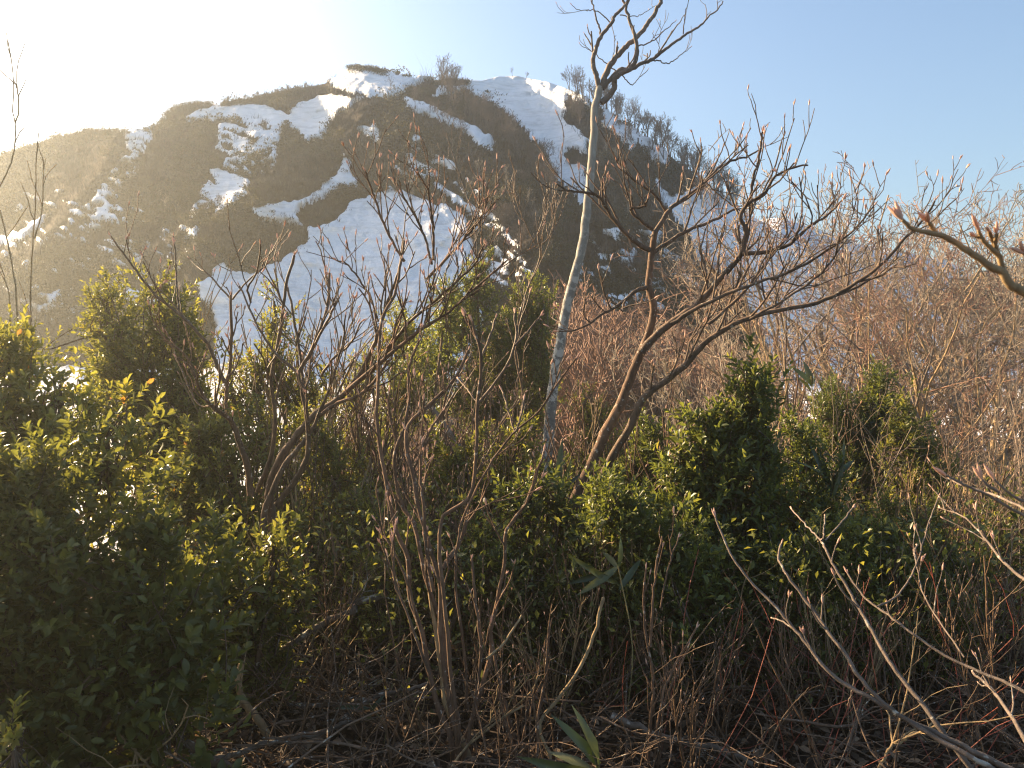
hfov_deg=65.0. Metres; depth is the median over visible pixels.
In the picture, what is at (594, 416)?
bare shrub
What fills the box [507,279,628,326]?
bare shrub
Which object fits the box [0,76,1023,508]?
mountain
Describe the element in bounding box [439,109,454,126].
bare tree
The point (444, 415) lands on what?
bare shrub
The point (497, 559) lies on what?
evergreen shrub
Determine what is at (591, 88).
bare tree
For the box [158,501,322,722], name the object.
evergreen shrub
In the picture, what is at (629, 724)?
fallen branch
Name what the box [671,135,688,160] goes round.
bare tree
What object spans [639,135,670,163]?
snowfield
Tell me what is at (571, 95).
bare tree
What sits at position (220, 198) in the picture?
bare tree
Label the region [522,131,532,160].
bare tree
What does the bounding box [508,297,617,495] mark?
bare shrub
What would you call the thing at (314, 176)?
brushwood
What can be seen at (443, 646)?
budding shrub
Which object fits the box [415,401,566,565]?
evergreen shrub
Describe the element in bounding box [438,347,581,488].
bare shrub
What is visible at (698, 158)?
bare tree
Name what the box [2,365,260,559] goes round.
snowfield
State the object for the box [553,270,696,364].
bare shrub
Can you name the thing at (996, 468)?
bare shrub
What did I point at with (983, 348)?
bare tree
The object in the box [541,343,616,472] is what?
bare shrub
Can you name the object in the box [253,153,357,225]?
snowfield
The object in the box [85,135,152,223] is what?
snow streak
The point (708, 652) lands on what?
bare shrub
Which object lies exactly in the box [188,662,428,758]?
fallen branch
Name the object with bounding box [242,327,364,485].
bare shrub
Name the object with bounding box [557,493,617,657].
bare shrub
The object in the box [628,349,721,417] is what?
bare shrub
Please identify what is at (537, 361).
evergreen shrub
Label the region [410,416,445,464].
bamboo grass
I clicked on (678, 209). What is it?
snowfield
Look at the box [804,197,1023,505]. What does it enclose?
bare tree
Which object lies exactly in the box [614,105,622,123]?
bare tree
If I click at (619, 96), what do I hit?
bare tree
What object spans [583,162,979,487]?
bare tree
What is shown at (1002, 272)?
branch
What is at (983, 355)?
bare tree
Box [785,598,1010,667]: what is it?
evergreen shrub
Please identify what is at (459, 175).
slender tree
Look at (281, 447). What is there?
bare shrub
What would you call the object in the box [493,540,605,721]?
bare shrub
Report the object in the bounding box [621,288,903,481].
bare tree
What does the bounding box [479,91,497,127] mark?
bare tree
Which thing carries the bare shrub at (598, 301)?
on the mountain
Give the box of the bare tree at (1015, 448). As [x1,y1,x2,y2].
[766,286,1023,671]
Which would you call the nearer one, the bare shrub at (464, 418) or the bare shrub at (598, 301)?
the bare shrub at (464, 418)
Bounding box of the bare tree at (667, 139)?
[659,128,673,158]
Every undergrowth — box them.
[113,439,1023,618]
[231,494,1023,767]
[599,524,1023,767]
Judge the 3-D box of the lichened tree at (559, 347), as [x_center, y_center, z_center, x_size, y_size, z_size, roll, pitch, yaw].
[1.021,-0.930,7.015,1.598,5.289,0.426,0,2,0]
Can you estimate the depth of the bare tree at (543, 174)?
177.80 m
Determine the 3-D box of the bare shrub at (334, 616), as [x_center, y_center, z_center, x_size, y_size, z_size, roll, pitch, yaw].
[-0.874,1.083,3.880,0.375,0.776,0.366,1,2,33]
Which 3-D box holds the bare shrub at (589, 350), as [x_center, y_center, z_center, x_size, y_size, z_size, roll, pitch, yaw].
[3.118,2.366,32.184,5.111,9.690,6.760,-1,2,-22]
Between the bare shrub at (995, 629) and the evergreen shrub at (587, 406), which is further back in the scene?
the evergreen shrub at (587, 406)
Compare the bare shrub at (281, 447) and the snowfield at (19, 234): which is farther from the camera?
the snowfield at (19, 234)
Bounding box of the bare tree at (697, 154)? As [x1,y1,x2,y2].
[681,143,704,172]
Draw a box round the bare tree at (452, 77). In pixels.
[444,67,457,97]
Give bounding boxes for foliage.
[2,456,1023,727]
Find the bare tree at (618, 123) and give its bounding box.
[615,118,623,128]
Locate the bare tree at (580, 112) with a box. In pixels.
[575,102,587,123]
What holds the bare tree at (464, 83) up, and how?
on the mountain
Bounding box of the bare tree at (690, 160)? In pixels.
[685,154,694,170]
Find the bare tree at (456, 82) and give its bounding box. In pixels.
[447,73,463,90]
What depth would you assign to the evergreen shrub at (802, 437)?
4.46 m
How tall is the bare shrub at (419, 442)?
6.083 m
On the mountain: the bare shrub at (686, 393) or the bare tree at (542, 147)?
the bare tree at (542, 147)
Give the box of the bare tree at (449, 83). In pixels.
[438,74,456,103]
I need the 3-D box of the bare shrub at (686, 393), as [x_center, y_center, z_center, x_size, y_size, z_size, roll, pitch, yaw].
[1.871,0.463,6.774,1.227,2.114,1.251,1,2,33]
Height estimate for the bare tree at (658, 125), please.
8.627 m
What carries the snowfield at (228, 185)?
on the mountain
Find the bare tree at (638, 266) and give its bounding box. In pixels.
[629,258,645,273]
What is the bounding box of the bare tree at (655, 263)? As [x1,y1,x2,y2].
[654,253,661,271]
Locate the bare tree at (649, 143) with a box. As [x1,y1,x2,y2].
[645,140,652,159]
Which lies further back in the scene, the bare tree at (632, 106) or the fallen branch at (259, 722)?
the bare tree at (632, 106)
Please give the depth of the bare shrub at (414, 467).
5.04 m
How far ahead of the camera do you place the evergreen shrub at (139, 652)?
2.64 m
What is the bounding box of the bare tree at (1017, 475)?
[932,190,1023,527]
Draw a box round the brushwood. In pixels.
[0,64,770,414]
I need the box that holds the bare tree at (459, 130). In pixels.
[456,125,467,138]
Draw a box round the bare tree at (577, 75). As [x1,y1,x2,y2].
[569,65,583,93]
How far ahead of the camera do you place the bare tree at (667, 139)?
197.12 m
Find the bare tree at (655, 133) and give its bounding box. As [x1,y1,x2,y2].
[649,126,659,149]
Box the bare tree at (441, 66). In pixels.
[435,52,454,87]
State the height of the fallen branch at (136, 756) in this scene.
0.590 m
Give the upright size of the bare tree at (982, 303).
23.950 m
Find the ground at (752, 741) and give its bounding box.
[1,561,1023,767]
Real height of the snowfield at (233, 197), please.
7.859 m
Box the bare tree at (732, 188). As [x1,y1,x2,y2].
[731,182,740,208]
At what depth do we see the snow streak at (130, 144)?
203.90 m
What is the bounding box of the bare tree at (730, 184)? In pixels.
[724,171,736,200]
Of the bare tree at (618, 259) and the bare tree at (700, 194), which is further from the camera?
the bare tree at (700, 194)
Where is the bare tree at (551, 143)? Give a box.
[536,137,555,177]
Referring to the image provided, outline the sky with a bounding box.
[0,0,1023,277]
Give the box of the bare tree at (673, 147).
[666,135,679,164]
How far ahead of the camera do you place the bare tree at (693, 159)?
191.54 m
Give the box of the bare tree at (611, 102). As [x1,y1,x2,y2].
[609,96,616,114]
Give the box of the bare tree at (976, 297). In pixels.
[764,183,1023,540]
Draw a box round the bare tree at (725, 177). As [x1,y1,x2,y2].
[720,166,730,198]
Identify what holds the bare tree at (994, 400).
on the ground at (752, 741)
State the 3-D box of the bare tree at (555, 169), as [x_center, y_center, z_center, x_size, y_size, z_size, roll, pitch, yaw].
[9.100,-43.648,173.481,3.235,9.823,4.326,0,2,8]
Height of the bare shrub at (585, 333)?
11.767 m
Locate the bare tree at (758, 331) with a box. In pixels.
[615,122,1023,485]
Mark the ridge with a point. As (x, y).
(783, 232)
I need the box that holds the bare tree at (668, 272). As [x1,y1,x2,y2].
[659,264,670,279]
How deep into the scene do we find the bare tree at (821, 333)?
15.57 m
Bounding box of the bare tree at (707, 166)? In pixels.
[701,158,711,186]
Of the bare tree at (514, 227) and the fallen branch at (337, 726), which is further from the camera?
the bare tree at (514, 227)
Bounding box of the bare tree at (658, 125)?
[653,116,664,147]
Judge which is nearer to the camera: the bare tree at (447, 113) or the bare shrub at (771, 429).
the bare shrub at (771, 429)
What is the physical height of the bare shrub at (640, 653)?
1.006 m
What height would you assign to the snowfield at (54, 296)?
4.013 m
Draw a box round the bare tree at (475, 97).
[469,94,482,125]
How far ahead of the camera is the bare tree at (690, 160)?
188.07 m
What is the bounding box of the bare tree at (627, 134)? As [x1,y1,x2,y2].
[620,126,631,145]
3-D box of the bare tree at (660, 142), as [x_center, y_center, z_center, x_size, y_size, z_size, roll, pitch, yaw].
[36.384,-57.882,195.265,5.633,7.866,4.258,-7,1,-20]
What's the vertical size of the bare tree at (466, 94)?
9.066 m
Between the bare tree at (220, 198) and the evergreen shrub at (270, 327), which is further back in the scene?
the bare tree at (220, 198)
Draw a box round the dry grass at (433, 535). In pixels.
[117,464,1023,646]
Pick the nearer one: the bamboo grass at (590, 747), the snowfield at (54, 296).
the bamboo grass at (590, 747)
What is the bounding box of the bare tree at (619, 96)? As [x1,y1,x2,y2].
[609,91,624,116]
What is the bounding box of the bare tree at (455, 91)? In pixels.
[448,80,461,112]
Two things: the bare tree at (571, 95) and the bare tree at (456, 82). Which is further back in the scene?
the bare tree at (456, 82)
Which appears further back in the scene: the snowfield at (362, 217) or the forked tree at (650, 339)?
the snowfield at (362, 217)
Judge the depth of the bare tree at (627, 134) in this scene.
196.96 m
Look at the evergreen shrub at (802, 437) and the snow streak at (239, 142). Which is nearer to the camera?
the evergreen shrub at (802, 437)
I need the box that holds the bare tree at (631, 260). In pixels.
[628,252,640,272]
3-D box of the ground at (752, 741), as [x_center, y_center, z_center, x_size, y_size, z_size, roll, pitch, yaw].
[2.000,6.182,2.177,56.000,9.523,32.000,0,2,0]
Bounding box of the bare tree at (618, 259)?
[611,252,625,268]
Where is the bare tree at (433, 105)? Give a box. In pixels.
[428,101,437,111]
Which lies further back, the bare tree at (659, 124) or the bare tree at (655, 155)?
the bare tree at (659, 124)
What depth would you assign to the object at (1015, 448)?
5.00 m
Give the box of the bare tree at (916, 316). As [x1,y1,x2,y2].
[659,202,1022,514]
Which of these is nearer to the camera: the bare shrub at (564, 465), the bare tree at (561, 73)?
the bare shrub at (564, 465)
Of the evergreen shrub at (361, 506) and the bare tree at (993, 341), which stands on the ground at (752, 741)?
the evergreen shrub at (361, 506)
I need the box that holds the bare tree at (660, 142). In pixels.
[651,131,674,159]
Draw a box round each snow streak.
[1,188,191,321]
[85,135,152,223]
[125,123,154,149]
[189,180,213,217]
[215,121,277,173]
[394,147,480,209]
[455,202,532,288]
[576,227,717,310]
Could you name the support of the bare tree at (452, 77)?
on the mountain
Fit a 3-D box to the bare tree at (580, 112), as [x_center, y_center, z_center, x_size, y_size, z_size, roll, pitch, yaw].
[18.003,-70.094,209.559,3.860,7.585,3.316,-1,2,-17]
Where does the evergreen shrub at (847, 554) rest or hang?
on the ground at (752, 741)
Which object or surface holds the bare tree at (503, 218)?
on the mountain
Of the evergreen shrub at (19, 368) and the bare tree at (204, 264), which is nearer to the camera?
the evergreen shrub at (19, 368)
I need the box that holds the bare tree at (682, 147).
[676,137,690,155]
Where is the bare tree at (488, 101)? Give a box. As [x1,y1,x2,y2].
[479,93,499,111]
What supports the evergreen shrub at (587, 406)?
on the ground at (752, 741)
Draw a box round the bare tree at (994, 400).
[866,255,1023,510]
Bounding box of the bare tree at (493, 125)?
[479,107,497,143]
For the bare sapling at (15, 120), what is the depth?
3.97 m
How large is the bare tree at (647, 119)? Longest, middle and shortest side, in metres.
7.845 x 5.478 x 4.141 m
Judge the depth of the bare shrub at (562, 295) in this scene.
58.91 m
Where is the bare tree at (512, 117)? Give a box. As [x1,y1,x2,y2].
[503,109,517,125]
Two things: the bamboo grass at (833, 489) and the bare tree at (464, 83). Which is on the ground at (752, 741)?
the bamboo grass at (833, 489)
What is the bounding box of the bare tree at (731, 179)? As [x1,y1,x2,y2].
[723,167,741,202]
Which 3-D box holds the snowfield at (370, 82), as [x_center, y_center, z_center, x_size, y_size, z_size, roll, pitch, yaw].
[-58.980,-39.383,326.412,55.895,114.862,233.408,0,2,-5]
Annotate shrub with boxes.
[0,303,177,670]
[0,404,266,767]
[0,690,64,767]
[40,257,239,564]
[108,112,545,647]
[134,355,268,543]
[141,335,344,599]
[142,385,284,571]
[145,433,325,608]
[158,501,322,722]
[163,389,385,597]
[192,302,368,536]
[193,247,412,503]
[207,276,340,515]
[235,250,445,529]
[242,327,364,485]
[251,426,427,580]
[257,335,450,604]
[259,419,441,481]
[282,402,373,472]
[282,479,459,641]
[287,428,430,641]
[294,528,381,685]
[309,441,527,514]
[313,325,471,579]
[314,463,467,627]
[324,297,437,515]
[331,330,473,498]
[338,237,604,767]
[338,504,502,674]
[353,427,467,657]
[355,398,438,434]
[361,376,518,537]
[369,272,466,498]
[381,245,566,502]
[382,413,478,489]
[383,332,519,499]
[386,434,486,521]
[392,413,568,499]
[408,377,527,534]
[409,418,540,548]
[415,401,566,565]
[423,533,538,724]
[424,412,467,447]
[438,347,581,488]
[440,332,561,460]
[440,386,530,439]
[445,523,716,700]
[446,490,547,669]
[451,377,558,516]
[456,321,589,454]
[459,289,637,470]
[461,276,623,491]
[464,370,568,478]
[465,320,686,487]
[467,505,667,694]
[470,454,711,662]
[477,612,556,767]
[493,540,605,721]
[497,423,590,549]
[503,265,721,469]
[506,364,652,529]
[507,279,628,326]
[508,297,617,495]
[510,269,611,325]
[524,325,691,486]
[531,306,711,473]
[537,497,688,709]
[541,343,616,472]
[547,323,662,455]
[552,319,695,456]
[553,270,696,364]
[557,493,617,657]
[560,348,690,440]
[562,380,632,489]
[563,401,672,522]
[564,299,697,453]
[567,457,760,703]
[571,297,620,324]
[582,379,694,485]
[589,299,706,345]
[592,349,784,604]
[619,319,740,391]
[625,338,735,452]
[625,516,833,692]
[627,339,716,380]
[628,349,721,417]
[630,371,715,436]
[633,506,699,767]
[637,332,839,598]
[645,608,748,767]
[653,612,756,745]
[657,312,805,485]
[660,332,731,390]
[660,568,769,701]
[665,385,812,484]
[711,457,1023,767]
[712,286,897,483]
[748,402,824,486]
[754,399,881,618]
[754,503,999,700]
[759,553,864,737]
[785,475,1008,671]
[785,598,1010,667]
[790,354,916,516]
[798,573,908,735]
[816,420,875,515]
[840,558,958,730]
[850,375,969,548]
[872,445,918,541]
[889,426,975,584]
[904,521,1023,754]
[927,457,1023,580]
[933,410,1023,606]
[947,564,1023,709]
[958,487,1023,638]
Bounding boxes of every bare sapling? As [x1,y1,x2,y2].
[0,32,28,327]
[0,264,11,331]
[19,132,56,410]
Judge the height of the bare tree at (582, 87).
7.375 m
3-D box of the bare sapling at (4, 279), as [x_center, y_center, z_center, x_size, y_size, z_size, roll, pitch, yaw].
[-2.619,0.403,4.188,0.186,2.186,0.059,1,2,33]
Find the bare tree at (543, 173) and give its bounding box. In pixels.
[539,160,554,191]
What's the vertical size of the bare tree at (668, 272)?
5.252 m
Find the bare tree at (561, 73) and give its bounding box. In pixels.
[560,64,572,89]
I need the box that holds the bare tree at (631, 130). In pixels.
[626,120,634,138]
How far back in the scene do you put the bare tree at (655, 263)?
157.62 m
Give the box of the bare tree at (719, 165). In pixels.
[713,156,725,191]
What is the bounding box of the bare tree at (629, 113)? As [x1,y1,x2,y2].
[621,102,632,125]
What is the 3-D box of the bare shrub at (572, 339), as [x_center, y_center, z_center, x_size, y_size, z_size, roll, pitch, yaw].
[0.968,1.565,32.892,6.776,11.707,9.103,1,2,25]
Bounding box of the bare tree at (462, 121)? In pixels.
[454,112,465,132]
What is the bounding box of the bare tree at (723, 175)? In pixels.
[719,167,730,192]
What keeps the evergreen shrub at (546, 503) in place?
on the ground at (752, 741)
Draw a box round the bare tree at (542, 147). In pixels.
[529,142,549,154]
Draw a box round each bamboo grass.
[335,694,385,749]
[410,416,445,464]
[517,704,600,767]
[547,438,579,493]
[566,536,641,726]
[659,551,693,709]
[793,361,818,476]
[796,437,852,511]
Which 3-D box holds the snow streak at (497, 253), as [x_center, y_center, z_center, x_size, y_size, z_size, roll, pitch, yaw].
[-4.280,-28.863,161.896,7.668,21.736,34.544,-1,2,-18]
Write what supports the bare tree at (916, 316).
on the ground at (752, 741)
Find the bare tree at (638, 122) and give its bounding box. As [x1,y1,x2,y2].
[636,112,642,133]
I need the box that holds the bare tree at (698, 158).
[692,143,705,178]
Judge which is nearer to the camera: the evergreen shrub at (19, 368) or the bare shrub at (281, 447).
the evergreen shrub at (19, 368)
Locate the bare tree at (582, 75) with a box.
[573,69,585,95]
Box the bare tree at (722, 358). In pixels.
[582,275,862,479]
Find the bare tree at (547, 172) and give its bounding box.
[544,170,558,200]
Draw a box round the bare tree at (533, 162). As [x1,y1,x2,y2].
[529,154,537,175]
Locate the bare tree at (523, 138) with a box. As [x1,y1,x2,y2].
[520,125,529,150]
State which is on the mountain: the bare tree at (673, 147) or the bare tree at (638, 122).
the bare tree at (673, 147)
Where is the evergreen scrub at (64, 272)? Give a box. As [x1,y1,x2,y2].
[0,64,791,424]
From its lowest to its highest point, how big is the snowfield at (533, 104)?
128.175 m
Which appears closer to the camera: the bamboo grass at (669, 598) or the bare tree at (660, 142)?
the bamboo grass at (669, 598)
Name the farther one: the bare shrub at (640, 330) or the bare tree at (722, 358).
the bare shrub at (640, 330)
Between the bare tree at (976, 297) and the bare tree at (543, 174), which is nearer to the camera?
the bare tree at (976, 297)
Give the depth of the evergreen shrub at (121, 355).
5.11 m
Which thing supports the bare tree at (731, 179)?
on the snowfield at (678, 209)
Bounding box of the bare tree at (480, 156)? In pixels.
[474,149,486,160]
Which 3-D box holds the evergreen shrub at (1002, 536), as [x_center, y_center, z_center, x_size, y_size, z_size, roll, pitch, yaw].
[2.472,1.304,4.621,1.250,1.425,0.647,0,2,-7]
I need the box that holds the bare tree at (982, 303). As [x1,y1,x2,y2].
[920,260,1023,468]
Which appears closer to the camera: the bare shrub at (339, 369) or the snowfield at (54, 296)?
the bare shrub at (339, 369)
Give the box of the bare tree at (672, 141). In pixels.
[663,128,680,155]
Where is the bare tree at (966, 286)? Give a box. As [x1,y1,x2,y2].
[791,160,1023,501]
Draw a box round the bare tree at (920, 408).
[709,212,1023,495]
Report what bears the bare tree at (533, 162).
on the mountain
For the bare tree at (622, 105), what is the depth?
218.05 m
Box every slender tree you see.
[434,99,488,462]
[499,154,573,541]
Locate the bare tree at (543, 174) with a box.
[534,161,551,189]
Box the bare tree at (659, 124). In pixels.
[647,111,674,146]
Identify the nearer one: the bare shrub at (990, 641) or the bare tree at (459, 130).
the bare shrub at (990, 641)
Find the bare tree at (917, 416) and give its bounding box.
[783,263,1023,521]
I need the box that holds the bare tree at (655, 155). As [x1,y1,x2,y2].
[650,147,657,167]
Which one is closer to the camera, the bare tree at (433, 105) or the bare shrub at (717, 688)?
the bare shrub at (717, 688)
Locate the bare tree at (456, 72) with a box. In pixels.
[448,65,460,88]
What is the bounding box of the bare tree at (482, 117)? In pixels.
[475,97,492,126]
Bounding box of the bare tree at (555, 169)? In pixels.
[547,160,560,201]
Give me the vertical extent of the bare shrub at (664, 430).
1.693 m
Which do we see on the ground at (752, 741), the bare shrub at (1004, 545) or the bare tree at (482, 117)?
the bare shrub at (1004, 545)
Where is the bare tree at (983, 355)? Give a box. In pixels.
[912,291,1023,508]
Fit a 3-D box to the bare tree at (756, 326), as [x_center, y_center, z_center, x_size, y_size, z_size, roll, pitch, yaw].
[3.935,0.729,12.762,4.574,9.576,5.705,1,2,28]
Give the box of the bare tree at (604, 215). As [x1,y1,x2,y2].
[597,211,605,229]
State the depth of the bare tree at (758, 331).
16.90 m
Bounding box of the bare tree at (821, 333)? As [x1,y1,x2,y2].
[570,162,991,489]
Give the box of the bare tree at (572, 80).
[568,71,582,91]
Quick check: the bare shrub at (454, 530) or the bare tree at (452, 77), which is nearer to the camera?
the bare shrub at (454, 530)
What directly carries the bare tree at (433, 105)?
on the mountain
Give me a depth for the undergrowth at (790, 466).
5.13 m
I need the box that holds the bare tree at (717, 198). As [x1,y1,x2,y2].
[711,186,724,213]
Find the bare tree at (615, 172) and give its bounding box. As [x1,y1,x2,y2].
[611,166,622,183]
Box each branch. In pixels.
[55,686,209,767]
[134,713,273,767]
[183,607,271,764]
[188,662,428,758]
[278,561,454,652]
[282,663,446,734]
[430,406,480,477]
[447,442,599,569]
[610,712,768,767]
[870,611,1023,767]
[887,200,1023,296]
[932,463,1023,516]
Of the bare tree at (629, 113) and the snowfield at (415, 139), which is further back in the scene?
the bare tree at (629, 113)
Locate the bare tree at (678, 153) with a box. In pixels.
[676,148,686,164]
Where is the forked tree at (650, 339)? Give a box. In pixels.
[530,84,970,553]
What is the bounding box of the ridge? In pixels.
[760,218,1022,336]
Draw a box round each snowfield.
[0,212,48,246]
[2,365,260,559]
[46,289,61,307]
[185,94,362,153]
[185,225,198,238]
[197,186,482,455]
[210,168,249,205]
[215,188,246,211]
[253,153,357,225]
[328,68,434,99]
[357,124,380,141]
[404,96,495,150]
[411,134,424,145]
[432,76,591,204]
[601,109,640,150]
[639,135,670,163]
[656,179,1022,450]
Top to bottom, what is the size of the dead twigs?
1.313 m
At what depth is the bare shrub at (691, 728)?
2.91 m
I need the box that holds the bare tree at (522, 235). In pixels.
[517,225,529,246]
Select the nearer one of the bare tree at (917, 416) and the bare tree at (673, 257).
the bare tree at (917, 416)
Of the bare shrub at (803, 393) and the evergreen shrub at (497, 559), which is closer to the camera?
the evergreen shrub at (497, 559)
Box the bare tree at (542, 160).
[534,151,551,174]
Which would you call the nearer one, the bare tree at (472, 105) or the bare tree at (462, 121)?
the bare tree at (462, 121)
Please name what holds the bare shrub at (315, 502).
on the ground at (752, 741)
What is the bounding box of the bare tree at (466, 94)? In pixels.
[463,85,473,115]
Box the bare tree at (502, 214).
[493,210,507,219]
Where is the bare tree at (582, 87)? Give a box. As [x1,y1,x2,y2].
[578,75,586,101]
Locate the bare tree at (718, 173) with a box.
[715,164,726,196]
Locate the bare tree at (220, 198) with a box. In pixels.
[215,193,225,205]
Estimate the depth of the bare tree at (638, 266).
156.31 m
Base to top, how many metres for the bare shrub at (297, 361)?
2.477 m
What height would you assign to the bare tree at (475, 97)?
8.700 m
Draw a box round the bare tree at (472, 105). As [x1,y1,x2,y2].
[468,98,479,123]
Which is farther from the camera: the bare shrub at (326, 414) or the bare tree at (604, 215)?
the bare tree at (604, 215)
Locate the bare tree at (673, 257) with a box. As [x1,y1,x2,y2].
[663,247,676,266]
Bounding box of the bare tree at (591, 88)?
[586,80,595,98]
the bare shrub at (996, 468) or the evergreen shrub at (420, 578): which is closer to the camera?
the evergreen shrub at (420, 578)
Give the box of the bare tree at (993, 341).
[899,215,1023,510]
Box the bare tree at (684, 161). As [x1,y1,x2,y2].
[677,152,687,179]
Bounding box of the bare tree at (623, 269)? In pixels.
[620,260,628,270]
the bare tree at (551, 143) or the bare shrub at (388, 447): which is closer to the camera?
the bare shrub at (388, 447)
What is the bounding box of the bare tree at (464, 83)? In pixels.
[457,80,465,102]
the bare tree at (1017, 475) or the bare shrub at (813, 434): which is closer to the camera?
the bare shrub at (813, 434)
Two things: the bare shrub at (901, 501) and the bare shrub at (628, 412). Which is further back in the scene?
the bare shrub at (628, 412)
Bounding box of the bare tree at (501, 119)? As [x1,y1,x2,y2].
[495,105,521,139]
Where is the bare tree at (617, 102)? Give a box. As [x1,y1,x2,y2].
[612,92,622,116]
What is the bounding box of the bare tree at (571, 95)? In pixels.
[565,89,584,111]
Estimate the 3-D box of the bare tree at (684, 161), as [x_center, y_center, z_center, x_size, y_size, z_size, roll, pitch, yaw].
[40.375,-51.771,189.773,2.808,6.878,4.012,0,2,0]
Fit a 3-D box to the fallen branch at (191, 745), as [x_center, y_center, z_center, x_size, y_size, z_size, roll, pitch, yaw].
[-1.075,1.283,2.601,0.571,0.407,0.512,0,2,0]
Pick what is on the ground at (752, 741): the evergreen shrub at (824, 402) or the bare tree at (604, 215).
the evergreen shrub at (824, 402)
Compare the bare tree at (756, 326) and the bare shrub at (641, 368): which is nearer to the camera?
the bare tree at (756, 326)
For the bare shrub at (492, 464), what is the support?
on the ground at (752, 741)
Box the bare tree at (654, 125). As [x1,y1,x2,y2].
[648,116,664,144]
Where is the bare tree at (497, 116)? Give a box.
[491,106,503,135]
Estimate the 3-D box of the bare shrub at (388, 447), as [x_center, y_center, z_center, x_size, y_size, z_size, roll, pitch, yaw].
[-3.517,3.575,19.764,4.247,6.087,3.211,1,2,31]
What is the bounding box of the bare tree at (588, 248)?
[587,243,595,259]
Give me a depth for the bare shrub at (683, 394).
29.37 m
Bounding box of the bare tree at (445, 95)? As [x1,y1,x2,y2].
[442,84,459,103]
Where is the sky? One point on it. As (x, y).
(895, 84)
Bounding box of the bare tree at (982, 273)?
[744,188,1023,504]
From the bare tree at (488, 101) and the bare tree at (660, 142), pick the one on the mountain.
the bare tree at (488, 101)
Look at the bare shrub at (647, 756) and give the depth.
3.07 m
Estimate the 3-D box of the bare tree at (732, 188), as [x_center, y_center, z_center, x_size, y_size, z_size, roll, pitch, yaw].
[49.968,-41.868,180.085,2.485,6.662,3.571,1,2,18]
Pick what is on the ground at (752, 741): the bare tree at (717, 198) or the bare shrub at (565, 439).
the bare shrub at (565, 439)
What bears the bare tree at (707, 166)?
on the mountain
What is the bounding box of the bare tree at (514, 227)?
[509,223,517,234]
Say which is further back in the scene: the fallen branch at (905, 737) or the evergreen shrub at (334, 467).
the evergreen shrub at (334, 467)
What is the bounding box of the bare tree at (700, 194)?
[699,184,712,207]
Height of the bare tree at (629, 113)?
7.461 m
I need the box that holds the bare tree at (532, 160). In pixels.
[525,149,540,174]
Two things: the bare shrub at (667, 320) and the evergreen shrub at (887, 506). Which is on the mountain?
the bare shrub at (667, 320)
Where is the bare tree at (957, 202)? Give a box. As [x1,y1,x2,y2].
[722,155,1023,521]
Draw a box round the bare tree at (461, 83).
[456,76,469,100]
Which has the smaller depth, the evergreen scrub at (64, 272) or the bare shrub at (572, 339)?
the bare shrub at (572, 339)
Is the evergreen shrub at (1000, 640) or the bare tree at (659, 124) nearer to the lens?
the evergreen shrub at (1000, 640)
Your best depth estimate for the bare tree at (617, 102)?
215.39 m
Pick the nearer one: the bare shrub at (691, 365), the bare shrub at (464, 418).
the bare shrub at (464, 418)
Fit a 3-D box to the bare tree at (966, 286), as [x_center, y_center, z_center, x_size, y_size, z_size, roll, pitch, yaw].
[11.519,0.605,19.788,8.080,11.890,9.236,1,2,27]
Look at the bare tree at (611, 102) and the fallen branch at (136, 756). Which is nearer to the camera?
the fallen branch at (136, 756)
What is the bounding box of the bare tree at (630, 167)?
[624,161,634,175]
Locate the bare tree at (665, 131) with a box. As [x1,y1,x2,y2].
[659,121,671,148]
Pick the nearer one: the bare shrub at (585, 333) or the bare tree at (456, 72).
the bare shrub at (585, 333)
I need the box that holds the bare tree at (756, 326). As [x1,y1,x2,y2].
[648,123,923,485]
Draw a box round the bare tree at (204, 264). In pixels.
[198,256,210,271]
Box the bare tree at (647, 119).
[642,109,655,136]
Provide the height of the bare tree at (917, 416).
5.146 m
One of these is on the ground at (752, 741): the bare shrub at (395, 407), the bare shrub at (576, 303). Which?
the bare shrub at (395, 407)
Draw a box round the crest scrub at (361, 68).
[0,63,471,162]
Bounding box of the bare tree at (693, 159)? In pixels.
[688,150,702,169]
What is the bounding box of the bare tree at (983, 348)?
[770,213,1023,507]
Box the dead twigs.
[6,511,1023,767]
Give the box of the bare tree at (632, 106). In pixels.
[626,96,641,127]
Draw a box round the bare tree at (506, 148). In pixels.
[493,120,516,152]
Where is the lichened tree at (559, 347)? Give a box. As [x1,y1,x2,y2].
[538,0,722,532]
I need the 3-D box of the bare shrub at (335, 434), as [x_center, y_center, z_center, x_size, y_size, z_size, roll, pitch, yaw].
[-1.001,0.587,5.279,1.159,1.838,1.082,1,2,20]
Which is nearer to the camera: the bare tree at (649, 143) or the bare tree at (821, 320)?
the bare tree at (821, 320)
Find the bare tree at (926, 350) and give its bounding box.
[787,161,1023,527]
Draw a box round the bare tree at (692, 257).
[681,246,699,272]
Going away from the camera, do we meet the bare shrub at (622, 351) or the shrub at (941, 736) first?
the shrub at (941, 736)
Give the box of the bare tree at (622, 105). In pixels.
[616,96,624,119]
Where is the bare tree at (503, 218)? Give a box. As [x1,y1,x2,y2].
[495,212,507,233]
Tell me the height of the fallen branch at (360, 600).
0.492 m
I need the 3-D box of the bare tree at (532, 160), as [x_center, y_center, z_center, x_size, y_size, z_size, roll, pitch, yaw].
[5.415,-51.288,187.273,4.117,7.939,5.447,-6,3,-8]
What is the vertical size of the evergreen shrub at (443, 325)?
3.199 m

